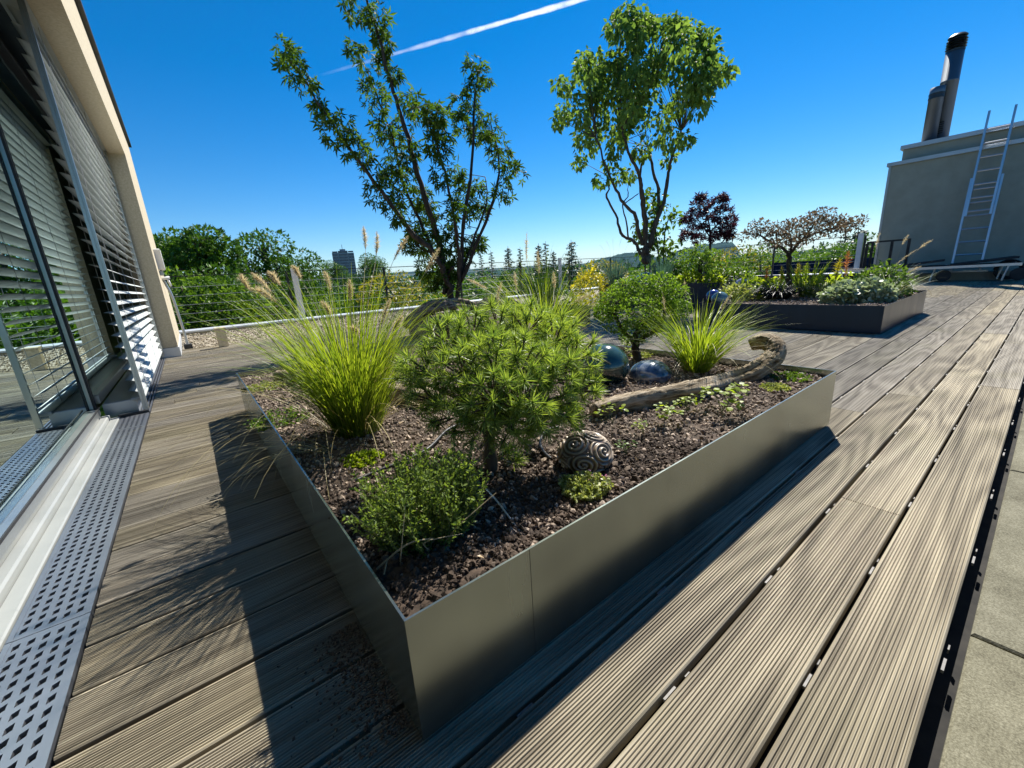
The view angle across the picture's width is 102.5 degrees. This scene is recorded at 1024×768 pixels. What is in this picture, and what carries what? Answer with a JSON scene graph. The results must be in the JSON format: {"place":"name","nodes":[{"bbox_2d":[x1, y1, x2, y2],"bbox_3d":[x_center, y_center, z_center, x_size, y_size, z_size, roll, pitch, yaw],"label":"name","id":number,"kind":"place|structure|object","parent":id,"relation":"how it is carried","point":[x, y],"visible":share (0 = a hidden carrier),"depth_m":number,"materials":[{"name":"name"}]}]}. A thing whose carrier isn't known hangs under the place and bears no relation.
{"place":"outdoors","nodes":[
{"label":"outdoors","id":0,"kind":"place"},
{"bbox_2d":[277,622,410,767],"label":"spilled soil","id":1,"kind":"structure","parent":0,"point":[388,702],"depth_m":0.79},
{"bbox_2d":[100,258,799,412],"bbox_3d":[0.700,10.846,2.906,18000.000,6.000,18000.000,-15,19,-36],"label":"ground","id":2,"kind":"structure","parent":0,"point":[484,285],"depth_m":1039.80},
{"bbox_2d":[153,232,206,320],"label":"broadleaf tree","id":3,"kind":"object","parent":2,"relation":"on","point":[161,245],"visible":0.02,"depth_m":15.14,"materials":[{"name":"green plant"}]},
{"bbox_2d":[100,265,275,416],"bbox_3d":[-8.694,1.257,11.950,6.072,9.365,6.716,-11,16,-24],"label":"broadleaf tree","id":4,"kind":"object","parent":2,"relation":"on","point":[188,309],"visible":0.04,"depth_m":10.93,"materials":[{"name":"green plant"}]},
{"bbox_2d":[153,222,258,314],"bbox_3d":[-9.654,0.064,14.248,3.636,10.654,3.848,-7,15,-13],"label":"broadleaf tree","id":5,"kind":"object","parent":2,"relation":"on","point":[195,248],"visible":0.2,"depth_m":12.90,"materials":[{"name":"green plant"}]},
{"bbox_2d":[171,262,262,328],"bbox_3d":[-8.599,0.790,13.688,5.068,9.347,5.752,-6,15,-10],"label":"broadleaf tree","id":6,"kind":"object","parent":2,"relation":"on","point":[213,305],"visible":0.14,"depth_m":11.59,"materials":[{"name":"green plant"}]},
{"bbox_2d":[218,282,305,325],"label":"broadleaf tree","id":7,"kind":"object","parent":2,"relation":"on","point":[275,305],"visible":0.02,"depth_m":12.55,"materials":[{"name":"green plant"}]},
{"bbox_2d":[229,227,317,316],"bbox_3d":[-9.023,-0.770,16.933,3.754,10.804,3.240,-6,15,-7],"label":"broadleaf tree","id":8,"kind":"object","parent":2,"relation":"on","point":[267,261],"visible":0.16,"depth_m":15.65,"materials":[{"name":"green plant"}]},
{"bbox_2d":[258,247,343,316],"bbox_3d":[-10.524,-1.835,21.976,5.644,10.408,6.405,-12,17,-29],"label":"broadleaf tree","id":9,"kind":"object","parent":2,"relation":"on","point":[301,266],"visible":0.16,"depth_m":20.03,"materials":[{"name":"green plant"}]},
{"bbox_2d":[290,291,370,316],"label":"broadleaf tree","id":10,"kind":"object","parent":2,"relation":"on","point":[336,303],"visible":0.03,"depth_m":15.06,"materials":[{"name":"green plant"}]},
{"bbox_2d":[313,260,357,296],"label":"broadleaf tree","id":11,"kind":"object","parent":2,"relation":"on","point":[339,273],"visible":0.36,"depth_m":80.40,"materials":[{"name":"green plant"}]},
{"bbox_2d":[332,245,356,286],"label":"tower block","id":12,"kind":"structure","parent":2,"relation":"on","point":[343,258],"depth_m":458.68,"materials":[{"name":"grey glass"}]},
{"bbox_2d":[340,281,400,312],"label":"broadleaf tree","id":13,"kind":"object","parent":2,"relation":"on","point":[358,302],"visible":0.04,"depth_m":16.40,"materials":[{"name":"green plant"}]},
{"bbox_2d":[351,253,390,296],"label":"broadleaf tree","id":14,"kind":"object","parent":2,"relation":"on","point":[368,262],"visible":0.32,"depth_m":53.96,"materials":[{"name":"green plant"}]},
{"bbox_2d":[355,269,446,310],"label":"broadleaf tree","id":15,"kind":"object","parent":2,"relation":"on","point":[394,298],"visible":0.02,"depth_m":15.61,"materials":[{"name":"green plant"}]},
{"bbox_2d":[401,286,469,306],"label":"broadleaf tree","id":16,"kind":"object","parent":2,"relation":"on","point":[437,296],"visible":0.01,"depth_m":17.05,"materials":[{"name":"green plant"}]},
{"bbox_2d":[460,275,522,299],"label":"broadleaf tree","id":17,"kind":"object","parent":2,"relation":"on","point":[474,286],"visible":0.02,"depth_m":18.88,"materials":[{"name":"green plant"}]},
{"bbox_2d":[486,250,497,290],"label":"conifer","id":18,"kind":"object","parent":2,"relation":"on","point":[491,262],"visible":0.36,"depth_m":81.72,"materials":[{"name":"green plant"}]},
{"bbox_2d":[126,241,875,371],"bbox_3d":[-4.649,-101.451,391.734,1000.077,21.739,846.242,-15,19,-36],"label":"woodland","id":19,"kind":"object","parent":2,"relation":"on","point":[630,269],"visible":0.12,"depth_m":67.67,"materials":[{"name":"green plant"}]},
{"bbox_2d":[473,269,543,299],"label":"broadleaf tree","id":20,"kind":"object","parent":2,"relation":"on","point":[507,287],"visible":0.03,"depth_m":18.26,"materials":[{"name":"green plant"}]},
{"bbox_2d":[502,248,518,282],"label":"conifer","id":21,"kind":"object","parent":2,"relation":"on","point":[508,257],"visible":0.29,"depth_m":71.76,"materials":[{"name":"green plant"}]},
{"bbox_2d":[532,243,545,282],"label":"conifer","id":22,"kind":"object","parent":2,"relation":"on","point":[541,269],"visible":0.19,"depth_m":66.76,"materials":[{"name":"green plant"}]},
{"bbox_2d":[562,242,580,289],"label":"conifer","id":23,"kind":"object","parent":2,"relation":"on","point":[572,251],"visible":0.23,"depth_m":52.07,"materials":[{"name":"green plant"}]},
{"bbox_2d":[566,259,629,288],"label":"broadleaf tree","id":24,"kind":"object","parent":2,"relation":"on","point":[595,265],"visible":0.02,"depth_m":20.80,"materials":[{"name":"green plant"}]},
{"bbox_2d":[709,243,771,275],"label":"broadleaf tree","id":25,"kind":"object","parent":2,"relation":"on","point":[733,250],"depth_m":18.16,"materials":[{"name":"green plant"}]},
{"bbox_2d":[707,242,804,275],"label":"broadleaf tree","id":26,"kind":"object","parent":2,"relation":"on","point":[755,268],"visible":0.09,"depth_m":17.02,"materials":[{"name":"green plant"}]},
{"bbox_2d":[758,249,827,273],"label":"broadleaf tree","id":27,"kind":"object","parent":2,"relation":"on","point":[805,252],"visible":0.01,"depth_m":19.00,"materials":[{"name":"green plant"}]},
{"bbox_2d":[773,257,873,274],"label":"neighbour wall","id":28,"kind":"structure","parent":2,"relation":"on","point":[777,268],"depth_m":13.83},
{"bbox_2d":[794,242,855,261],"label":"broadleaf tree","id":29,"kind":"object","parent":2,"relation":"on","point":[822,248],"visible":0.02,"depth_m":20.19,"materials":[{"name":"green plant"}]},
{"bbox_2d":[817,232,877,259],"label":"broadleaf tree","id":30,"kind":"object","parent":2,"relation":"on","point":[850,249],"visible":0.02,"depth_m":17.65,"materials":[{"name":"green plant"}]},
{"bbox_2d":[841,226,870,256],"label":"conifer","id":31,"kind":"object","parent":2,"relation":"on","point":[856,234],"visible":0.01,"depth_m":22.12,"materials":[{"name":"green plant"}]},
{"bbox_2d":[256,250,845,284],"bbox_3d":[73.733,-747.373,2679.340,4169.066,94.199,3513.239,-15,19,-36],"label":"hills","id":32,"kind":"structure","parent":0,"point":[470,271],"depth_m":2937.53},
{"bbox_2d":[81,0,1023,285],"label":"sky","id":33,"kind":"structure","parent":0,"point":[827,94],"materials":[{"name":"blue"}]},
{"bbox_2d":[601,241,630,284],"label":"blue grass","id":34,"kind":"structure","parent":0,"point":[616,271],"depth_m":7.93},
{"bbox_2d":[230,286,1023,767],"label":"roof slab","id":35,"kind":"structure","parent":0,"point":[930,742],"depth_m":0.90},
{"bbox_2d":[0,0,181,652],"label":"glazed building","id":36,"kind":"structure","parent":35,"relation":"on","point":[62,371],"depth_m":2.43,"materials":[{"name":"metal"}]},
{"bbox_2d":[0,0,164,409],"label":"external blind","id":37,"kind":"object","parent":36,"relation":"hanging from","point":[82,153],"visible":1,"depth_m":2.86,"materials":[{"name":"paint"}]},
{"bbox_2d":[153,249,165,275],"bbox_3d":[-4.706,-1.625,5.495,0.069,0.340,0.200,-15,19,-36],"label":"wall lamp","id":38,"kind":"object","parent":36,"relation":"attached to","point":[159,260],"visible":0.97,"depth_m":5.42,"materials":[{"name":"white paint"}]},
{"bbox_2d":[179,287,598,335],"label":"parapet","id":39,"kind":"structure","parent":35,"relation":"on","point":[211,329],"depth_m":8.09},
{"bbox_2d":[164,256,645,323],"bbox_3d":[-0.543,-2.839,11.210,14.040,1.010,0.040,-15,19,-36],"label":"cable railing","id":40,"kind":"object","parent":39,"relation":"on","point":[295,280],"visible":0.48,"depth_m":8.57,"materials":[{"name":"silver metal"}]},
{"bbox_2d":[181,290,598,349],"bbox_3d":[0.115,-2.061,10.482,13.938,0.152,1.810,-15,19,-36],"label":"gravel strip","id":41,"kind":"object","parent":35,"relation":"on","point":[195,340],"visible":0.27,"depth_m":7.30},
{"bbox_2d":[161,276,192,348],"bbox_3d":[-4.779,-0.996,5.856,0.164,1.050,0.104,-15,19,-36],"label":"railing post","id":42,"kind":"object","parent":41,"relation":"on","point":[187,345],"visible":0.96,"depth_m":5.85,"materials":[{"name":"metal"}]},
{"bbox_2d":[52,279,1023,767],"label":"deck","id":43,"kind":"structure","parent":35,"relation":"on","point":[212,613],"depth_m":0.95,"materials":[{"name":"brown wood"}]},
{"bbox_2d":[0,612,92,767],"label":"drain cover","id":44,"kind":"object","parent":43,"relation":"on","point":[39,671],"visible":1,"depth_m":0.83,"materials":[{"name":"metal"}]},
{"bbox_2d":[5,424,145,644],"bbox_3d":[-1.699,0.453,1.734,0.143,0.063,1.924,-15,19,-36],"label":"drain cover","id":45,"kind":"object","parent":43,"relation":"on","point":[68,585],"visible":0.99,"depth_m":1.29,"materials":[{"name":"metal"}]},
{"bbox_2d":[114,412,149,430],"bbox_3d":[-2.397,0.264,2.608,0.143,0.063,0.339,-15,19,-36],"label":"drain cover","id":46,"kind":"object","parent":43,"relation":"on","point":[132,421],"visible":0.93,"depth_m":2.59,"materials":[{"name":"metal"}]},
{"bbox_2d":[213,327,228,346],"bbox_3d":[-4.153,-0.672,5.877,0.140,0.274,0.140,-15,19,-36],"label":"stone block","id":47,"kind":"object","parent":43,"relation":"on","point":[221,341],"visible":0.93,"depth_m":5.83,"materials":[{"name":"beige stone"}]},
{"bbox_2d":[409,304,589,339],"bbox_3d":[-0.187,-0.917,5.755,2.000,0.299,1.600,-15,19,-36],"label":"metal planter","id":48,"kind":"object","parent":43,"relation":"on","point":[492,317],"visible":0.09,"depth_m":5.51,"materials":[{"name":"metal"}]},
{"bbox_2d":[269,0,531,313],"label":"broadleaf tree","id":49,"kind":"object","parent":48,"relation":"on","point":[448,274],"visible":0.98,"depth_m":5.29,"materials":[{"name":"green plant"}]},
{"bbox_2d":[403,298,476,328],"bbox_3d":[-0.934,-0.938,5.376,1.030,0.350,0.241,-10,16,-23],"label":"root wood","id":50,"kind":"object","parent":48,"relation":"on","point":[448,304],"visible":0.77,"depth_m":5.26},
{"bbox_2d":[455,296,518,313],"bbox_3d":[-0.238,-1.028,5.824,1.124,0.430,0.288,-6,15,-7],"label":"root wood","id":51,"kind":"object","parent":48,"relation":"on","point":[482,303],"visible":0.06,"depth_m":5.76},
{"bbox_2d":[490,248,605,312],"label":"fountain grass","id":52,"kind":"object","parent":48,"relation":"in","point":[547,290],"depth_m":5.51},
{"bbox_2d":[236,334,836,740],"bbox_3d":[-0.158,0.053,2.227,2.016,0.247,2.572,-15,19,-36],"label":"metal planter","id":53,"kind":"object","parent":43,"relation":"on","point":[493,596],"visible":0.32,"depth_m":0.99,"materials":[{"name":"metal"}]},
{"bbox_2d":[240,380,286,392],"bbox_3d":[-1.376,0.011,2.289,0.235,0.051,0.226,-15,19,-36],"label":"sedum","id":54,"kind":"object","parent":53,"relation":"in","point":[254,387],"visible":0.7,"depth_m":2.27,"materials":[{"name":"green plant"}]},
{"bbox_2d":[243,406,313,431],"bbox_3d":[-0.957,0.136,1.699,0.230,0.064,0.243,9,20,40],"label":"sedum","id":55,"kind":"object","parent":53,"relation":"on","point":[263,427],"visible":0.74,"depth_m":1.67,"materials":[{"name":"green plant"}]},
{"bbox_2d":[99,226,475,531],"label":"fountain grass","id":56,"kind":"object","parent":53,"relation":"in","point":[352,397],"depth_m":1.38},
{"bbox_2d":[273,370,449,406],"bbox_3d":[-0.848,0.010,2.100,1.328,0.113,0.121,6,18,33],"label":"sedum","id":57,"kind":"object","parent":53,"relation":"on","point":[395,395],"visible":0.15,"depth_m":1.82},
{"bbox_2d":[339,448,385,468],"bbox_3d":[-0.464,0.231,1.280,0.125,0.037,0.136,-15,19,-36],"label":"sedum","id":58,"kind":"object","parent":53,"relation":"in","point":[371,453],"visible":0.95,"depth_m":1.27,"materials":[{"name":"green plant"}]},
{"bbox_2d":[355,424,455,481],"bbox_3d":[-0.283,0.203,1.325,0.057,0.010,0.508,5,17,30],"label":"drip hose","id":59,"kind":"object","parent":53,"relation":"on","point":[437,439],"visible":0.52,"depth_m":1.24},
{"bbox_2d":[342,434,495,574],"bbox_3d":[-0.177,0.226,0.858,0.285,0.216,0.285,-5,15,-4],"label":"thyme bush","id":60,"kind":"object","parent":53,"relation":"on","point":[432,507],"visible":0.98,"depth_m":0.81,"materials":[{"name":"green plant"}]},
{"bbox_2d":[385,292,611,472],"bbox_3d":[-0.025,-0.015,1.201,0.641,0.507,0.587,-15,19,-36],"label":"dwarf pine","id":61,"kind":"object","parent":53,"relation":"on","point":[498,407],"visible":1,"depth_m":1.06,"materials":[{"name":"green plant"}]},
{"bbox_2d":[463,233,633,358],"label":"fountain grass","id":62,"kind":"object","parent":53,"relation":"in","point":[499,289],"depth_m":2.62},
{"bbox_2d":[556,430,613,473],"bbox_3d":[0.204,0.196,1.156,0.160,0.124,0.159,-15,19,-36],"label":"spiral ball","id":63,"kind":"object","parent":53,"relation":"on","point":[590,450],"visible":0.83,"depth_m":1.10,"materials":[{"name":"metal"}]},
{"bbox_2d":[558,470,613,502],"bbox_3d":[0.177,0.246,1.012,0.138,0.059,0.135,-15,19,-36],"label":"ground cover plant","id":64,"kind":"object","parent":53,"relation":"on","point":[585,483],"visible":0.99,"depth_m":0.99,"materials":[{"name":"green plant"}]},
{"bbox_2d":[580,343,628,385],"bbox_3d":[0.441,-0.087,1.961,0.230,0.212,0.230,-15,19,-36],"label":"glazed ball","id":65,"kind":"object","parent":53,"relation":"in","point":[615,368],"visible":0.62,"depth_m":1.87,"materials":[{"name":"blue ceramic"}]},
{"bbox_2d":[591,270,693,360],"bbox_3d":[0.751,-0.380,2.386,0.512,0.531,0.516,-15,19,-36],"label":"evergreen bush","id":66,"kind":"object","parent":53,"relation":"on","point":[611,313],"visible":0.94,"depth_m":2.33,"materials":[{"name":"green plant"}]},
{"bbox_2d":[629,360,671,382],"bbox_3d":[0.659,-0.044,1.961,0.196,0.141,0.196,-15,19,-36],"label":"glazed ball","id":67,"kind":"object","parent":53,"relation":"in","point":[646,371],"visible":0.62,"depth_m":1.89,"materials":[{"name":"blue ceramic"}]},
{"bbox_2d":[653,402,683,419],"bbox_3d":[0.524,0.101,1.380,0.097,0.080,0.071,7,18,35],"label":"columbine","id":68,"kind":"object","parent":53,"relation":"in","point":[665,417],"visible":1,"depth_m":1.37,"materials":[{"name":"green plant"}]},
{"bbox_2d":[589,333,786,418],"bbox_3d":[0.801,-0.033,1.714,1.110,0.232,0.200,-12,17,-30],"label":"driftwood","id":69,"kind":"object","parent":53,"relation":"on","point":[754,370],"visible":0.88,"depth_m":1.63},
{"bbox_2d":[672,393,704,411],"bbox_3d":[0.649,0.061,1.504,0.069,0.077,0.114,-15,19,-36],"label":"columbine","id":70,"kind":"object","parent":53,"relation":"on","point":[683,399],"visible":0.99,"depth_m":1.50,"materials":[{"name":"green plant"}]},
{"bbox_2d":[624,280,784,382],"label":"fountain grass","id":71,"kind":"object","parent":53,"relation":"in","point":[702,353],"depth_m":1.98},
{"bbox_2d":[700,382,748,411],"bbox_3d":[0.748,0.055,1.453,0.160,0.104,0.171,4,17,27],"label":"columbine","id":72,"kind":"object","parent":53,"relation":"on","point":[733,400],"visible":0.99,"depth_m":1.43,"materials":[{"name":"green plant"}]},
{"bbox_2d":[759,382,790,391],"bbox_3d":[1.096,0.015,1.705,0.119,0.043,0.110,-7,15,-13],"label":"sedum","id":73,"kind":"object","parent":53,"relation":"in","point":[770,386],"visible":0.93,"depth_m":1.69,"materials":[{"name":"green plant"}]},
{"bbox_2d":[768,371,812,382],"bbox_3d":[1.261,-0.035,1.851,0.168,0.041,0.174,-15,19,-36],"label":"sedum","id":74,"kind":"object","parent":53,"relation":"in","point":[790,377],"visible":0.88,"depth_m":1.84,"materials":[{"name":"green plant"}]},
{"bbox_2d":[599,275,778,308],"bbox_3d":[3.411,-1.821,8.047,2.300,0.410,2.400,-15,19,-36],"label":"metal planter","id":75,"kind":"object","parent":43,"relation":"on","point":[701,290],"visible":0.16,"depth_m":6.79,"materials":[{"name":"metal"}]},
{"bbox_2d":[548,0,740,264],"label":"leafy tree","id":76,"kind":"object","parent":75,"relation":"on","point":[636,30],"visible":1,"depth_m":7.35,"materials":[{"name":"green plant"}]},
{"bbox_2d":[627,187,685,264],"bbox_3d":[2.927,-2.986,8.315,1.192,1.909,0.494,3,16,23],"label":"shrub","id":77,"kind":"object","parent":75,"relation":"on","point":[671,216],"visible":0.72,"depth_m":8.25,"materials":[{"name":"green plant"}]},
{"bbox_2d":[657,253,688,283],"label":"shrub","id":78,"kind":"object","parent":75,"relation":"on","point":[678,266],"visible":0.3,"depth_m":7.62,"materials":[{"name":"green plant"}]},
{"bbox_2d":[676,267,704,282],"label":"perennial","id":79,"kind":"object","parent":75,"relation":"on","point":[695,274],"visible":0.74,"depth_m":6.87,"materials":[{"name":"green plant"}]},
{"bbox_2d":[677,242,723,281],"bbox_3d":[3.140,-1.981,6.869,0.717,0.738,0.454,9,20,40],"label":"topiary bush","id":80,"kind":"object","parent":75,"relation":"on","point":[704,258],"visible":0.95,"depth_m":6.80,"materials":[{"name":"green plant"}]},
{"bbox_2d":[677,191,739,275],"bbox_3d":[3.937,-3.027,8.356,1.206,1.746,1.003,5,17,29],"label":"purple maple","id":81,"kind":"object","parent":75,"relation":"on","point":[727,233],"visible":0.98,"depth_m":8.17,"materials":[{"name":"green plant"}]},
{"bbox_2d":[702,266,727,286],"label":"perennial","id":82,"kind":"object","parent":75,"relation":"on","point":[711,275],"visible":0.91,"depth_m":6.50,"materials":[{"name":"green plant"}]},
{"bbox_2d":[710,261,756,283],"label":"shrub","id":83,"kind":"object","parent":75,"relation":"on","point":[736,269],"visible":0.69,"depth_m":6.59,"materials":[{"name":"green plant"}]},
{"bbox_2d":[695,290,926,333],"bbox_3d":[3.582,-0.931,4.987,1.930,0.253,1.780,-15,19,-36],"label":"metal planter","id":84,"kind":"object","parent":43,"relation":"on","point":[794,311],"visible":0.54,"depth_m":4.26,"materials":[{"name":"metal"}]},
{"bbox_2d":[711,292,728,302],"bbox_3d":[2.548,-1.038,5.041,0.200,0.184,0.200,-15,19,-36],"label":"glazed ball","id":85,"kind":"object","parent":84,"relation":"in","point":[722,297],"visible":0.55,"depth_m":4.97,"materials":[{"name":"blue ceramic"}]},
{"bbox_2d":[719,281,756,301],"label":"pale perennial","id":86,"kind":"object","parent":84,"relation":"on","point":[743,288],"visible":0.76,"depth_m":5.31,"materials":[{"name":"green plant"}]},
{"bbox_2d":[728,274,776,298],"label":"hosta","id":87,"kind":"object","parent":84,"relation":"on","point":[756,279],"visible":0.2,"depth_m":5.60,"materials":[{"name":"green plant"}]},
{"bbox_2d":[742,278,823,298],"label":"black grass","id":88,"kind":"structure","parent":84,"relation":"on","point":[778,293],"depth_m":5.18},
{"bbox_2d":[733,206,869,286],"bbox_3d":[3.864,-1.793,5.604,1.574,1.191,0.987,5,17,29],"label":"copper tree","id":89,"kind":"object","parent":84,"relation":"on","point":[843,224],"visible":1,"depth_m":5.47,"materials":[{"name":"brown plant"}]},
{"bbox_2d":[785,257,835,296],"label":"sword grass","id":90,"kind":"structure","parent":84,"relation":"on","point":[817,279],"depth_m":5.12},
{"bbox_2d":[825,257,843,284],"bbox_3d":[4.393,-1.476,5.598,0.227,0.492,0.228,-15,19,-36],"label":"celosia","id":91,"kind":"object","parent":84,"relation":"in","point":[833,277],"visible":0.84,"depth_m":5.56,"materials":[{"name":"yellow plant"}]},
{"bbox_2d":[836,250,853,280],"bbox_3d":[4.566,-1.518,5.582,0.178,0.596,0.212,-7,15,-10],"label":"celosia","id":92,"kind":"object","parent":84,"relation":"in","point":[846,271],"visible":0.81,"depth_m":5.60,"materials":[{"name":"orange plant"}]},
{"bbox_2d":[815,278,876,304],"bbox_3d":[3.589,-0.985,4.410,0.558,0.312,0.528,-15,19,-36],"label":"silver plant","id":93,"kind":"object","parent":84,"relation":"on","point":[838,292],"visible":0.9,"depth_m":4.29,"materials":[{"name":"green plant"}]},
{"bbox_2d":[843,275,899,302],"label":"silver plant","id":94,"kind":"object","parent":84,"relation":"in","point":[886,291],"visible":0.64,"depth_m":4.18,"materials":[{"name":"green plant"}]},
{"bbox_2d":[853,258,918,296],"bbox_3d":[4.326,-1.230,4.803,0.705,0.460,0.714,-1,15,11],"label":"shrub","id":95,"kind":"object","parent":84,"relation":"on","point":[876,271],"visible":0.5,"depth_m":4.68,"materials":[{"name":"green plant"}]},
{"bbox_2d":[856,233,955,297],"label":"fountain grass","id":96,"kind":"object","parent":84,"relation":"in","point":[901,286],"depth_m":4.51,"materials":[{"name":"green grass blades"},{"name":"straw-coloured plumes"}]},
{"bbox_2d":[862,238,910,278],"bbox_3d":[9.051,-2.982,9.975,0.040,0.970,0.810,-15,19,-36],"label":"gate frame","id":97,"kind":"object","parent":43,"relation":"on","point":[890,252],"visible":0.71,"depth_m":9.93,"materials":[{"name":"black metal"}]},
{"bbox_2d":[835,259,950,281],"bbox_3d":[8.942,-2.646,9.703,0.682,0.462,2.018,-17,20,-41],"label":"sun lounger","id":98,"kind":"object","parent":43,"relation":"on","point":[943,275],"visible":0.59,"depth_m":9.06,"materials":[{"name":"fabric"}]},
{"bbox_2d":[894,256,1023,280],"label":"sun lounger","id":99,"kind":"object","parent":43,"relation":"on","point":[1016,274],"visible":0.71,"depth_m":8.38,"materials":[{"name":"metal"}]},
{"bbox_2d":[993,259,1023,278],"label":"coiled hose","id":100,"kind":"object","parent":43,"relation":"on","point":[996,270],"visible":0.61,"depth_m":8.62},
{"bbox_2d":[569,260,610,309],"bbox_3d":[1.535,-1.926,8.068,0.827,1.013,0.848,-15,19,-36],"label":"yellow shrub","id":101,"kind":"object","parent":35,"relation":"on","point":[585,277],"visible":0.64,"depth_m":7.97,"materials":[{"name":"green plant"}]},
{"bbox_2d":[756,272,865,282],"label":"parapet","id":102,"kind":"structure","parent":35,"relation":"on","point":[829,278],"depth_m":10.96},
{"bbox_2d":[649,233,866,275],"bbox_3d":[7.024,-3.846,12.836,0.040,0.970,6.240,-15,19,-36],"label":"cable railing","id":103,"kind":"object","parent":102,"relation":"on","point":[859,250],"visible":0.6,"depth_m":10.57,"materials":[{"name":"black metal"}]},
{"bbox_2d":[869,31,1023,281],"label":"rendered building","id":104,"kind":"structure","parent":35,"relation":"on","point":[930,174],"depth_m":9.35,"materials":[{"name":"paint"}]},
{"bbox_2d":[949,104,1017,272],"bbox_3d":[10.046,-4.079,8.761,0.514,3.260,0.680,-15,19,-36],"label":"ladder","id":105,"kind":"object","parent":35,"relation":"on","point":[971,190],"visible":0.95,"depth_m":8.73,"materials":[{"name":"metal"}]},
{"bbox_2d":[575,242,739,271],"bbox_3d":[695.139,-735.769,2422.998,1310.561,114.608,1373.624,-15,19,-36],"label":"hills","id":106,"kind":"structure","parent":0,"point":[721,246],"depth_m":2193.63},
{"bbox_2d":[645,243,691,283],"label":"blue grass","id":107,"kind":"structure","parent":0,"point":[667,269],"depth_m":7.32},
{"bbox_2d":[939,413,1023,767],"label":"paving","id":108,"kind":"structure","parent":0,"point":[986,727],"depth_m":0.76,"materials":[{"name":"concrete"}]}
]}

